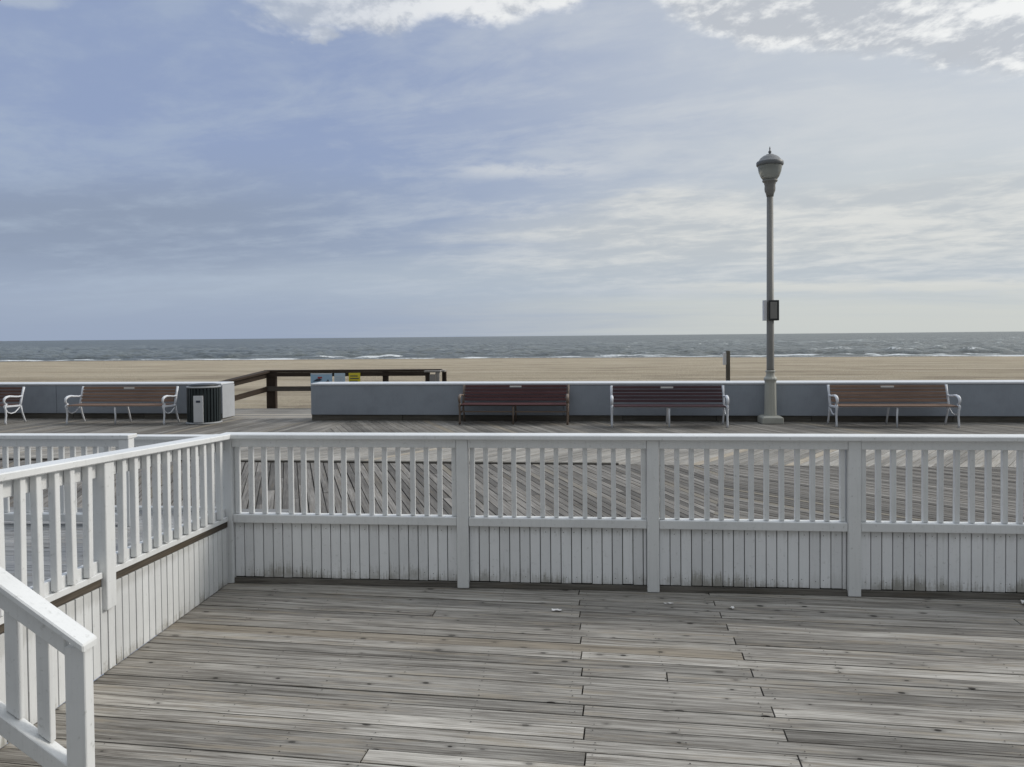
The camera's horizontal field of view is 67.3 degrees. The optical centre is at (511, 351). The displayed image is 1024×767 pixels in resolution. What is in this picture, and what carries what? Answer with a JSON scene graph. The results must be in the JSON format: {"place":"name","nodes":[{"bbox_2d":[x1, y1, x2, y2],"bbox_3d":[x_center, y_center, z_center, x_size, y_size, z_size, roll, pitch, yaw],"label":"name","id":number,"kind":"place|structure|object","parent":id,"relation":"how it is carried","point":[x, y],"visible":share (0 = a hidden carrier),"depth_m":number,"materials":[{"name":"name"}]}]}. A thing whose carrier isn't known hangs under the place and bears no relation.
{"place":"outdoors","nodes":[
{"label":"outdoors","id":0,"kind":"place"},
{"bbox_2d":[197,464,579,605],"bbox_3d":[-2.004,1.810,13.179,46.000,0.266,14.300,0,1,4],"label":"boardwalk base","id":1,"kind":"object","parent":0,"point":[298,492],"depth_m":9.88,"materials":[{"name":"grey wood"}]},
{"bbox_2d":[0,582,1023,766],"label":"deck","id":2,"kind":"structure","parent":0,"point":[237,674],"depth_m":4.21,"materials":[{"name":"grey wood"}]},
{"bbox_2d":[0,567,96,766],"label":"stair railing","id":3,"kind":"object","parent":2,"relation":"on","point":[49,625],"visible":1,"depth_m":3.25,"materials":[{"name":"white paint"}]},
{"bbox_2d":[0,434,229,747],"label":"ramp railing","id":4,"kind":"object","parent":2,"relation":"on","point":[124,601],"visible":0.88,"depth_m":4.53,"materials":[{"name":"white paint"}]},
{"bbox_2d":[222,432,1023,599],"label":"deck railing","id":5,"kind":"object","parent":2,"relation":"on","point":[852,551],"visible":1,"depth_m":5.68,"materials":[{"name":"white paint"}]},
{"bbox_2d":[0,408,1023,593],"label":"boardwalk","id":6,"kind":"structure","parent":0,"point":[271,420],"depth_m":10.97,"materials":[{"name":"grey wood"}]},
{"bbox_2d":[0,387,26,424],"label":"park bench","id":7,"kind":"object","parent":6,"relation":"on","point":[11,394],"visible":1,"depth_m":17.88,"materials":[{"name":"white metal"}]},
{"bbox_2d":[0,433,136,525],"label":"landing railing","id":8,"kind":"object","parent":6,"relation":"on","point":[72,441],"visible":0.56,"depth_m":6.73,"materials":[{"name":"white paint"}]},
{"bbox_2d":[0,382,234,418],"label":"sea wall","id":9,"kind":"structure","parent":6,"relation":"on","point":[44,400],"depth_m":18.55,"materials":[{"name":"paint"}]},
{"bbox_2d":[64,386,179,424],"bbox_3d":[-8.837,1.209,17.448,2.388,0.833,0.687,0,1,7],"label":"park bench","id":10,"kind":"object","parent":6,"relation":"on","point":[168,397],"visible":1,"depth_m":17.59,"materials":[{"name":"brown wood"}]},
{"bbox_2d":[99,434,215,510],"bbox_3d":[-3.336,1.294,7.510,1.400,0.962,0.140,0,1,4],"label":"landing railing","id":11,"kind":"object","parent":6,"relation":"on","point":[144,439],"visible":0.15,"depth_m":7.48,"materials":[{"name":"white paint"}]},
{"bbox_2d":[186,383,222,424],"bbox_3d":[-6.951,1.151,17.344,0.780,0.900,0.786,0,1,4],"label":"litter bin","id":12,"kind":"object","parent":6,"relation":"on","point":[203,403],"visible":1,"depth_m":17.06,"materials":[{"name":"black metal"}]},
{"bbox_2d":[193,396,203,422],"bbox_3d":[-6.925,1.263,16.972,0.210,0.590,0.025,-1,1,-4],"label":"door","id":13,"kind":"structure","parent":12,"relation":"in","point":[197,400],"depth_m":16.97,"materials":[{"name":"white metal"}]},
{"bbox_2d":[0,458,618,464],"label":"boardwalk strip","id":14,"kind":"object","parent":6,"relation":"on","point":[476,462],"visible":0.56,"depth_m":11.58,"materials":[{"name":"grey wood"}]},
{"bbox_2d":[218,369,442,407],"bbox_3d":[-5.107,1.204,20.768,6.211,1.420,2.186,-1,1,-19],"label":"timber railing","id":15,"kind":"object","parent":6,"relation":"on","point":[271,388],"visible":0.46,"depth_m":20.93,"materials":[{"name":"brown wood"}]},
{"bbox_2d":[311,373,331,382],"bbox_3d":[-5.197,0.785,20.965,0.600,0.410,0.025,0,1,4],"label":"notice sign","id":16,"kind":"object","parent":15,"relation":"attached to","point":[320,377],"visible":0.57,"depth_m":20.95,"materials":[{"name":"paper"}]},
{"bbox_2d":[334,373,344,381],"bbox_3d":[-4.689,0.781,20.927,0.300,0.410,0.024,0,1,4],"label":"notice sign","id":17,"kind":"object","parent":15,"relation":"attached to","point":[339,377],"visible":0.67,"depth_m":20.92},
{"bbox_2d":[349,373,359,381],"bbox_3d":[-4.280,0.760,20.896,0.320,0.385,0.024,0,1,4],"label":"warning sign","id":18,"kind":"object","parent":15,"relation":"attached to","point":[354,377],"visible":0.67,"depth_m":20.89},
{"bbox_2d":[458,384,569,424],"bbox_3d":[0.054,1.141,16.730,2.388,0.833,0.687,0,1,7],"label":"park bench","id":19,"kind":"object","parent":6,"relation":"on","point":[515,389],"visible":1,"depth_m":16.89,"materials":[{"name":"brown wood"}]},
{"bbox_2d":[311,380,1023,422],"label":"sea wall","id":20,"kind":"structure","parent":6,"relation":"on","point":[990,401],"depth_m":16.79,"materials":[{"name":"paint"}]},
{"bbox_2d":[610,385,728,427],"bbox_3d":[3.241,1.126,15.969,2.388,0.833,0.687,0,1,7],"label":"park bench","id":21,"kind":"object","parent":6,"relation":"on","point":[667,398],"visible":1,"depth_m":16.12,"materials":[{"name":"wood"}]},
{"bbox_2d":[756,147,783,423],"bbox_3d":[5.451,-1.411,16.231,0.550,5.835,0.550,0,1,4],"label":"street lamp","id":22,"kind":"object","parent":6,"relation":"on","point":[769,166],"visible":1,"depth_m":16.16,"materials":[{"name":"metal"}]},
{"bbox_2d":[827,384,960,427],"bbox_3d":[7.711,1.092,15.603,2.388,0.833,0.687,0,1,7],"label":"park bench","id":23,"kind":"object","parent":6,"relation":"on","point":[838,395],"visible":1,"depth_m":15.77,"materials":[{"name":"brown wood"}]},
{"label":"ramp base","id":24,"kind":"structure","parent":6,"relation":"on","visible":0},
{"bbox_2d":[4,507,288,586],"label":"ramp","id":25,"kind":"structure","parent":24,"relation":"on","point":[9,546],"depth_m":6.07,"materials":[{"name":"grey wood"}]},
{"bbox_2d":[0,356,1023,408],"bbox_3d":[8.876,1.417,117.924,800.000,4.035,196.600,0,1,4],"label":"beach","id":26,"kind":"structure","parent":0,"point":[754,368],"depth_m":58.57,"materials":[{"name":"beige sand"}]},
{"bbox_2d":[424,370,446,381],"bbox_3d":[-2.046,1.087,20.634,0.530,1.200,0.530,0,1,4],"label":"timber gate post","id":27,"kind":"object","parent":26,"relation":"on","point":[429,377],"visible":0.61,"depth_m":20.40,"materials":[{"name":"grey wood"}]},
{"bbox_2d":[723,351,729,380],"bbox_3d":[6.601,0.953,23.644,0.205,1.980,0.130,0,1,4],"label":"beach post","id":28,"kind":"object","parent":26,"relation":"on","point":[726,358],"visible":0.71,"depth_m":23.58,"materials":[{"name":"wood"}]},
{"bbox_2d":[0,331,1023,361],"bbox_3d":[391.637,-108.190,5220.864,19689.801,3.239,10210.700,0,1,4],"label":"sea","id":29,"kind":"structure","parent":0,"point":[866,344],"depth_m":299.80,"materials":[{"name":"liquid"}]},
{"bbox_2d":[579,604,667,765],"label":"ground","id":30,"kind":"structure","parent":0,"point":[583,710],"depth_m":3.94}
]}

